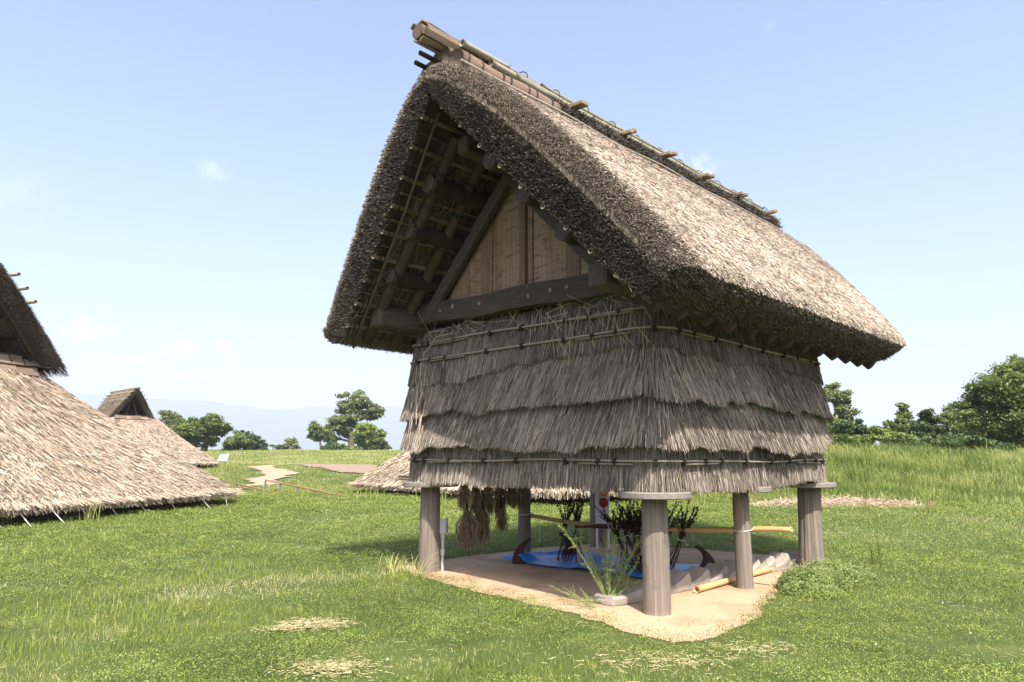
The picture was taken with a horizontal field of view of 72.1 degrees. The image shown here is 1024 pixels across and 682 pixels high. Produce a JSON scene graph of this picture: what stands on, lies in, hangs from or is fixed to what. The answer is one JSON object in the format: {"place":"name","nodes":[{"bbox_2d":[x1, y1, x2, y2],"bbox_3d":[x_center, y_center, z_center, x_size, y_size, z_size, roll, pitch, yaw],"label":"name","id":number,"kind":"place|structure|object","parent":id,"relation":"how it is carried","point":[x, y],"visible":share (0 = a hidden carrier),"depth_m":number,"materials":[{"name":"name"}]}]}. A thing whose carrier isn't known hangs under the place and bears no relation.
{"place":"outdoors","nodes":[
{"label":"outdoors","id":0,"kind":"place"},
{"bbox_2d":[73,394,407,449],"bbox_3d":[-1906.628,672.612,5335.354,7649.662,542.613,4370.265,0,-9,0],"label":"mountains","id":1,"kind":"structure","parent":0,"point":[272,426],"depth_m":5437.34,"materials":[{"name":"blue"}]},
{"bbox_2d":[235,465,298,494],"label":"dirt path","id":2,"kind":"structure","parent":0,"point":[272,473],"depth_m":44.19,"materials":[{"name":"beige soil"}]},
{"bbox_2d":[0,449,1023,681],"bbox_3d":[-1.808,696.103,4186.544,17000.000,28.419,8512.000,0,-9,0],"label":"ground","id":3,"kind":"structure","parent":0,"point":[972,647],"depth_m":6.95,"materials":[{"name":"green plant"}]},
{"bbox_2d":[0,515,27,525],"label":"grass tuft","id":4,"kind":"object","parent":3,"relation":"on","point":[7,520],"visible":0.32,"depth_m":15.86,"materials":[{"name":"green plant"}]},
{"bbox_2d":[79,497,101,521],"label":"grass tuft","id":5,"kind":"object","parent":3,"relation":"on","point":[87,515],"visible":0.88,"depth_m":17.15,"materials":[{"name":"green plant"}]},
{"bbox_2d":[0,263,242,528],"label":"pit house","id":6,"kind":"structure","parent":3,"relation":"on","point":[64,451],"depth_m":19.22,"materials":[{"name":"beige plant"}]},
{"bbox_2d":[97,387,221,467],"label":"pit house","id":7,"kind":"structure","parent":3,"relation":"on","point":[129,409],"depth_m":50.22,"materials":[{"name":"beige plant"}]},
{"bbox_2d":[157,410,185,431],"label":"broadleaf tree","id":8,"kind":"object","parent":3,"relation":"on","point":[169,418],"visible":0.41,"depth_m":116.80,"materials":[{"name":"green plant"}]},
{"bbox_2d":[170,412,233,450],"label":"spreading tree","id":9,"kind":"object","parent":3,"relation":"on","point":[210,427],"visible":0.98,"depth_m":103.17,"materials":[{"name":"green plant"}]},
{"bbox_2d":[217,454,228,461],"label":"sign board","id":10,"kind":"object","parent":3,"relation":"on","point":[223,457],"visible":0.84,"depth_m":60.14,"materials":[{"name":"white paint"}]},
{"bbox_2d":[221,429,256,450],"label":"broadleaf tree","id":11,"kind":"object","parent":3,"relation":"on","point":[237,441],"visible":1,"depth_m":109.86,"materials":[{"name":"green plant"}]},
{"bbox_2d":[222,480,272,491],"bbox_3d":[-11.812,6.784,32.072,0.090,0.666,8.500,8,-12,-39],"label":"handrail","id":12,"kind":"object","parent":3,"relation":"on","point":[251,487],"visible":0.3,"depth_m":32.82,"materials":[{"name":"brown wood"}]},
{"bbox_2d":[239,430,268,450],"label":"bush","id":13,"kind":"object","parent":3,"relation":"on","point":[261,444],"visible":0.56,"depth_m":114.59,"materials":[{"name":"green plant"}]},
{"bbox_2d":[269,444,282,449],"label":"tree","id":14,"kind":"object","parent":3,"relation":"on","point":[278,447],"visible":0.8,"depth_m":172.27,"materials":[{"name":"green plant"}]},
{"bbox_2d":[281,436,301,449],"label":"tree","id":15,"kind":"object","parent":3,"relation":"on","point":[292,443],"visible":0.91,"depth_m":172.18,"materials":[{"name":"green plant"}]},
{"bbox_2d":[264,479,341,495],"bbox_3d":[-8.784,6.234,29.138,0.090,0.838,6.396,9,-13,-44],"label":"handrail","id":16,"kind":"object","parent":3,"relation":"on","point":[314,490],"visible":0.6,"depth_m":29.32,"materials":[{"name":"brown wood"}]},
{"bbox_2d":[306,420,336,449],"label":"tree","id":17,"kind":"object","parent":3,"relation":"on","point":[317,433],"visible":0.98,"depth_m":124.66,"materials":[{"name":"green plant"}]},
{"bbox_2d":[319,440,349,449],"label":"bush","id":18,"kind":"object","parent":3,"relation":"on","point":[335,445],"visible":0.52,"depth_m":120.05,"materials":[{"name":"green plant"}]},
{"bbox_2d":[298,464,377,472],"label":"soil plot","id":19,"kind":"object","parent":3,"relation":"on","point":[359,468],"visible":0.6,"depth_m":50.76,"materials":[{"name":"brown soil"}]},
{"bbox_2d":[342,445,360,449],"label":"bush","id":20,"kind":"object","parent":3,"relation":"on","point":[354,447],"visible":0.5,"depth_m":118.53,"materials":[{"name":"green plant"}]},
{"bbox_2d":[322,389,385,446],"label":"broadleaf tree","id":21,"kind":"object","parent":3,"relation":"on","point":[353,407],"visible":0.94,"depth_m":128.77,"materials":[{"name":"green plant"}]},
{"bbox_2d":[350,421,386,449],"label":"broadleaf tree","id":22,"kind":"object","parent":3,"relation":"on","point":[368,436],"visible":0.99,"depth_m":119.89,"materials":[{"name":"green plant"}]},
{"bbox_2d":[356,486,385,500],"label":"grass tuft","id":23,"kind":"object","parent":3,"relation":"on","point":[368,497],"visible":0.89,"depth_m":24.84,"materials":[{"name":"green plant"}]},
{"bbox_2d":[378,440,391,449],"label":"slender tree","id":24,"kind":"object","parent":3,"relation":"on","point":[385,445],"visible":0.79,"depth_m":122.14,"materials":[{"name":"green plant"}]},
{"bbox_2d":[373,553,426,576],"bbox_3d":[-1.510,3.092,9.707,0.883,0.293,0.874,0,-9,0],"label":"grass tuft","id":25,"kind":"object","parent":3,"relation":"on","point":[394,566],"visible":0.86,"depth_m":9.62,"materials":[{"name":"plant"}]},
{"bbox_2d":[415,489,451,502],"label":"grass tuft","id":26,"kind":"object","parent":3,"relation":"on","point":[445,496],"visible":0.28,"depth_m":23.25,"materials":[{"name":"green plant"}]},
{"bbox_2d":[0,487,1023,681],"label":"clover","id":27,"kind":"object","parent":3,"relation":"on","point":[713,514],"visible":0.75,"depth_m":9.46,"materials":[{"name":"green plant"}]},
{"bbox_2d":[347,449,691,503],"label":"pit house","id":28,"kind":"structure","parent":3,"relation":"on","point":[385,475],"depth_m":28.10,"materials":[{"name":"beige plant"}]},
{"bbox_2d":[514,606,531,619],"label":"broad weed","id":29,"kind":"object","parent":3,"relation":"on","point":[522,615],"visible":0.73,"depth_m":6.99,"materials":[{"name":"green plant"}]},
{"bbox_2d":[322,19,905,615],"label":"raised granary","id":30,"kind":"structure","parent":3,"relation":"on","point":[546,285],"depth_m":8.42,"materials":[{"name":"brown plant"}]},
{"bbox_2d":[398,475,408,480],"bbox_3d":[-1.408,1.974,10.100,0.068,0.072,0.806,7,-12,-38],"label":"log pole","id":31,"kind":"object","parent":30,"relation":"on","point":[402,477],"visible":0.4,"depth_m":10.29,"materials":[{"name":"brown wood"}]},
{"bbox_2d":[440,518,447,570],"bbox_3d":[-0.966,2.884,9.873,0.102,0.780,0.085,-2,-10,15],"label":"electric box","id":32,"kind":"object","parent":30,"relation":"attached to","point":[443,527],"visible":0.93,"depth_m":9.87,"materials":[{"name":"grey metal"}]},
{"bbox_2d":[454,483,474,511],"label":"hanging bundle","id":33,"kind":"object","parent":30,"relation":"hanging from","point":[464,496],"visible":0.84,"depth_m":10.25,"materials":[{"name":"brown plant"}]},
{"bbox_2d":[448,500,485,552],"bbox_3d":[-0.636,2.668,10.206,0.577,0.784,0.458,-9,-13,44],"label":"hanging bundle","id":34,"kind":"object","parent":30,"relation":"hanging from","point":[466,534],"visible":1,"depth_m":10.15,"materials":[{"name":"brown plant"}]},
{"bbox_2d":[470,485,489,519],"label":"hanging bundle","id":35,"kind":"object","parent":30,"relation":"hanging from","point":[476,505],"visible":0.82,"depth_m":10.50,"materials":[{"name":"brown plant"}]},
{"bbox_2d":[471,494,493,545],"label":"hanging bundle","id":36,"kind":"object","parent":30,"relation":"hanging from","point":[483,520],"visible":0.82,"depth_m":10.41,"materials":[{"name":"brown plant"}]},
{"bbox_2d":[480,484,499,518],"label":"hanging bundle","id":37,"kind":"object","parent":30,"relation":"hanging from","point":[490,491],"visible":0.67,"depth_m":10.66,"materials":[{"name":"brown plant"}]},
{"bbox_2d":[491,487,508,521],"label":"hanging bundle","id":38,"kind":"object","parent":30,"relation":"hanging from","point":[499,490],"visible":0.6,"depth_m":10.85,"materials":[{"name":"brown plant"}]},
{"bbox_2d":[495,495,509,532],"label":"hanging bundle","id":39,"kind":"object","parent":30,"relation":"hanging from","point":[501,522],"visible":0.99,"depth_m":10.74,"materials":[{"name":"brown plant"}]},
{"bbox_2d":[499,484,519,507],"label":"hanging bundle","id":40,"kind":"object","parent":30,"relation":"hanging from","point":[510,493],"visible":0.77,"depth_m":10.96,"materials":[{"name":"brown plant"}]},
{"bbox_2d":[508,486,527,508],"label":"hanging bundle","id":41,"kind":"object","parent":30,"relation":"hanging from","point":[520,500],"visible":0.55,"depth_m":11.09,"materials":[{"name":"brown plant"}]},
{"bbox_2d":[518,487,530,508],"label":"hanging bundle","id":42,"kind":"object","parent":30,"relation":"hanging from","point":[526,498],"visible":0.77,"depth_m":11.17,"materials":[{"name":"brown plant"}]},
{"bbox_2d":[517,512,539,541],"bbox_3d":[0.243,2.998,11.286,0.351,0.476,0.242,6,-11,-33],"label":"white tie","id":43,"kind":"object","parent":30,"relation":"attached to","point":[538,520],"visible":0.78,"depth_m":11.26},
{"bbox_2d":[531,514,792,532],"bbox_3d":[1.776,2.581,9.934,4.433,0.220,0.082,-9,-13,44],"label":"bamboo rail","id":44,"kind":"object","parent":30,"relation":"attached to","point":[730,529],"visible":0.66,"depth_m":9.23,"materials":[{"name":"beige wood"}]},
{"bbox_2d":[576,518,641,535],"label":"stalk bundle","id":45,"kind":"object","parent":44,"relation":"on","point":[609,526],"visible":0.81,"depth_m":10.03,"materials":[{"name":"black plant"}]},
{"bbox_2d":[590,518,641,531],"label":"stalk bundle","id":46,"kind":"object","parent":45,"relation":"on","point":[625,525],"visible":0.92,"depth_m":9.87,"materials":[{"name":"black plant"}]},
{"bbox_2d":[764,552,876,598],"bbox_3d":[4.008,2.937,9.089,1.088,0.354,2.505,-6,-11,34],"label":"bush","id":47,"kind":"object","parent":3,"relation":"on","point":[810,577],"visible":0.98,"depth_m":8.53,"materials":[{"name":"green plant"}]},
{"bbox_2d":[749,492,936,508],"bbox_3d":[10.483,5.264,22.726,6.718,0.844,2.422,0,-9,0],"label":"straw heap","id":48,"kind":"object","parent":3,"relation":"on","point":[843,501],"visible":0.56,"depth_m":22.47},
{"bbox_2d":[823,381,862,428],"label":"broadleaf tree","id":49,"kind":"object","parent":3,"relation":"on","point":[840,400],"visible":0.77,"depth_m":57.31,"materials":[{"name":"green plant"}]},
{"bbox_2d":[828,418,871,435],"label":"bush","id":50,"kind":"object","parent":3,"relation":"on","point":[849,427],"visible":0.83,"depth_m":49.24,"materials":[{"name":"green plant"}]},
{"bbox_2d":[684,431,1023,505],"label":"bank grass","id":51,"kind":"structure","parent":3,"relation":"on","point":[927,459],"depth_m":29.59,"materials":[{"name":"green plant"}]},
{"bbox_2d":[831,433,878,446],"bbox_3d":[18.110,5.616,37.685,2.825,1.385,1.428,0,-9,0],"label":"bush","id":52,"kind":"object","parent":3,"relation":"on","point":[842,439],"visible":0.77,"depth_m":37.34,"materials":[{"name":"green plant"}]},
{"bbox_2d":[867,533,893,564],"bbox_3d":[5.436,3.155,10.595,0.686,0.490,0.424,8,-12,-40],"label":"grass tuft","id":53,"kind":"object","parent":3,"relation":"on","point":[878,560],"visible":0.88,"depth_m":10.52,"materials":[{"name":"green plant"}]},
{"bbox_2d":[867,425,897,442],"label":"bush","id":54,"kind":"object","parent":3,"relation":"on","point":[877,430],"visible":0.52,"depth_m":46.44,"materials":[{"name":"green plant"}]},
{"bbox_2d":[882,402,917,433],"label":"conifer tree","id":55,"kind":"object","parent":3,"relation":"on","point":[902,422],"visible":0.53,"depth_m":47.48,"materials":[{"name":"green plant"}]},
{"bbox_2d":[880,431,921,447],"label":"bush","id":56,"kind":"object","parent":3,"relation":"on","point":[902,437],"visible":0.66,"depth_m":43.08,"materials":[{"name":"green plant"}]},
{"bbox_2d":[908,407,951,438],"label":"conifer tree","id":57,"kind":"object","parent":3,"relation":"on","point":[927,421],"visible":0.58,"depth_m":45.43,"materials":[{"name":"green plant"}]},
{"bbox_2d":[908,432,962,449],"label":"bush","id":58,"kind":"object","parent":3,"relation":"on","point":[949,436],"visible":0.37,"depth_m":41.56,"materials":[{"name":"green plant"}]},
{"bbox_2d":[936,404,968,432],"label":"broadleaf tree","id":59,"kind":"object","parent":3,"relation":"on","point":[945,418],"visible":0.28,"depth_m":55.23,"materials":[{"name":"green plant"}]},
{"bbox_2d":[938,435,1019,452],"bbox_3d":[25.469,5.894,38.461,4.018,1.508,2.302,0,-9,0],"label":"bush","id":60,"kind":"object","parent":3,"relation":"on","point":[974,441],"visible":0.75,"depth_m":38.20,"materials":[{"name":"green plant"}]},
{"bbox_2d":[945,357,1023,446],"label":"broadleaf tree","id":61,"kind":"object","parent":3,"relation":"on","point":[991,405],"visible":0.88,"depth_m":42.97,"materials":[{"name":"green plant"}]},
{"bbox_2d":[1005,353,1023,362],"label":"broadleaf tree","id":62,"kind":"object","parent":3,"relation":"on","point":[1013,356],"visible":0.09,"depth_m":62.73,"materials":[{"name":"green plant"}]},
{"bbox_2d":[0,0,1023,445],"label":"sky","id":63,"kind":"structure","parent":0,"point":[184,184],"materials":[{"name":"blue"}]},
{"bbox_2d":[559,532,576,554],"bbox_3d":[0.896,3.271,11.345,0.289,0.359,0.089,0,-9,1],"label":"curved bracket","id":64,"kind":"object","parent":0,"point":[568,541],"visible":0.59,"depth_m":11.30,"materials":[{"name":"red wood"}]},
{"bbox_2d":[394,544,797,641],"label":"sand floor","id":65,"kind":"structure","parent":0,"point":[689,606],"depth_m":8.40,"materials":[{"name":"beige sand"}]},
{"bbox_2d":[398,551,441,574],"bbox_3d":[-1.253,3.019,9.400,0.614,0.338,0.571,0,-9,0],"label":"grass tuft","id":66,"kind":"object","parent":65,"relation":"on","point":[423,566],"visible":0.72,"depth_m":9.45,"materials":[{"name":"beige plant"}]},
{"bbox_2d":[512,537,530,562],"bbox_3d":[0.148,3.130,10.524,0.289,0.369,0.089,0,-9,1],"label":"curved bracket","id":67,"kind":"object","parent":65,"relation":"on","point":[518,551],"visible":0.93,"depth_m":10.49,"materials":[{"name":"red wood"}]},
{"bbox_2d":[548,584,596,607],"bbox_3d":[0.662,2.721,7.496,0.479,0.253,0.387,3,-10,-17],"label":"weed shrub","id":68,"kind":"object","parent":65,"relation":"on","point":[586,601],"visible":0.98,"depth_m":7.51,"materials":[{"name":"yellow plant"}]},
{"bbox_2d":[557,523,642,602],"bbox_3d":[1.022,2.456,7.854,1.069,0.892,0.632,0,-9,0],"label":"weed shrub","id":69,"kind":"object","parent":65,"relation":"on","point":[614,592],"visible":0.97,"depth_m":7.74,"materials":[{"name":"green plant"}]},
{"bbox_2d":[502,549,699,577],"bbox_3d":[1.347,3.218,10.417,2.663,0.154,1.564,-7,-12,39],"label":"plastic sheet","id":70,"kind":"object","parent":65,"relation":"on","point":[549,558],"visible":0.44,"depth_m":10.48,"materials":[{"name":"blue plastic"}]},
{"bbox_2d":[556,490,576,562],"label":"stalk bundle","id":71,"kind":"object","parent":70,"relation":"on","point":[567,517],"visible":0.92,"depth_m":10.86,"materials":[{"name":"black plant"}]},
{"bbox_2d":[559,490,585,562],"bbox_3d":[1.000,2.819,10.745,0.406,1.079,0.500,7,-12,-38],"label":"stalk bundle","id":72,"kind":"object","parent":70,"relation":"on","point":[577,514],"visible":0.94,"depth_m":10.73,"materials":[{"name":"black plant"}]},
{"bbox_2d":[594,498,638,569],"bbox_3d":[1.503,2.763,10.090,0.409,1.002,1.056,2,-9,-13],"label":"stalk bundle","id":73,"kind":"object","parent":70,"relation":"on","point":[605,517],"visible":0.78,"depth_m":10.14,"materials":[{"name":"black plant"}]},
{"bbox_2d":[609,499,641,571],"bbox_3d":[1.659,2.759,9.997,0.408,0.960,0.942,4,-10,-20],"label":"stalk bundle","id":74,"kind":"object","parent":70,"relation":"on","point":[627,538],"visible":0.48,"depth_m":10.04,"materials":[{"name":"black plant"}]},
{"bbox_2d":[637,500,691,573],"bbox_3d":[2.068,2.658,9.559,0.891,1.035,0.384,3,-10,-19],"label":"stalk bundle","id":75,"kind":"object","parent":70,"relation":"on","point":[674,524],"visible":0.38,"depth_m":9.55,"materials":[{"name":"black plant"}]},
{"bbox_2d":[667,498,699,569],"bbox_3d":[2.200,2.612,9.430,0.674,1.061,0.282,-1,-9,5],"label":"stalk bundle","id":76,"kind":"object","parent":70,"relation":"on","point":[682,535],"visible":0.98,"depth_m":9.41,"materials":[{"name":"black plant"}]},
{"bbox_2d":[694,545,714,567],"bbox_3d":[2.724,3.052,9.912,0.289,0.339,0.089,0,-9,1],"label":"curved bracket","id":77,"kind":"object","parent":70,"relation":"on","point":[707,557],"visible":0.77,"depth_m":9.88,"materials":[{"name":"red wood"}]},
{"bbox_2d":[595,491,609,548],"bbox_3d":[1.576,3.052,12.277,0.240,1.145,0.115,-2,-9,13],"label":"alarm stand","id":78,"kind":"object","parent":65,"relation":"on","point":[604,498],"visible":0.56,"depth_m":12.28,"materials":[{"name":"white paint"}]},
{"bbox_2d":[612,499,642,571],"bbox_3d":[1.674,2.717,9.820,0.496,1.006,0.662,0,-9,0],"label":"stalk bundle","id":79,"kind":"object","parent":65,"relation":"on","point":[637,517],"visible":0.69,"depth_m":9.87,"materials":[{"name":"black plant"}]},
{"bbox_2d":[617,488,641,570],"bbox_3d":[1.755,2.630,9.928,0.487,1.212,0.670,0,-9,0],"label":"stalk bundle","id":80,"kind":"object","parent":65,"relation":"on","point":[629,512],"visible":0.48,"depth_m":10.06,"materials":[{"name":"black plant"}]},
{"bbox_2d":[636,507,641,569],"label":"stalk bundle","id":81,"kind":"object","parent":65,"relation":"on","point":[638,510],"visible":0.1,"depth_m":9.92,"materials":[{"name":"black plant"}]},
{"bbox_2d":[594,549,798,605],"bbox_3d":[2.644,2.994,9.109,4.450,0.211,0.376,8,-12,-41],"label":"step log","id":82,"kind":"object","parent":65,"relation":"on","point":[690,577],"visible":0.61,"depth_m":8.74,"materials":[{"name":"grey wood"}]},
{"bbox_2d":[693,567,774,592],"bbox_3d":[3.093,3.081,9.246,0.078,0.084,2.721,-8,-13,42],"label":"bamboo pole","id":83,"kind":"object","parent":65,"relation":"on","point":[710,585],"visible":0.68,"depth_m":8.68,"materials":[{"name":"beige wood"}]}
]}

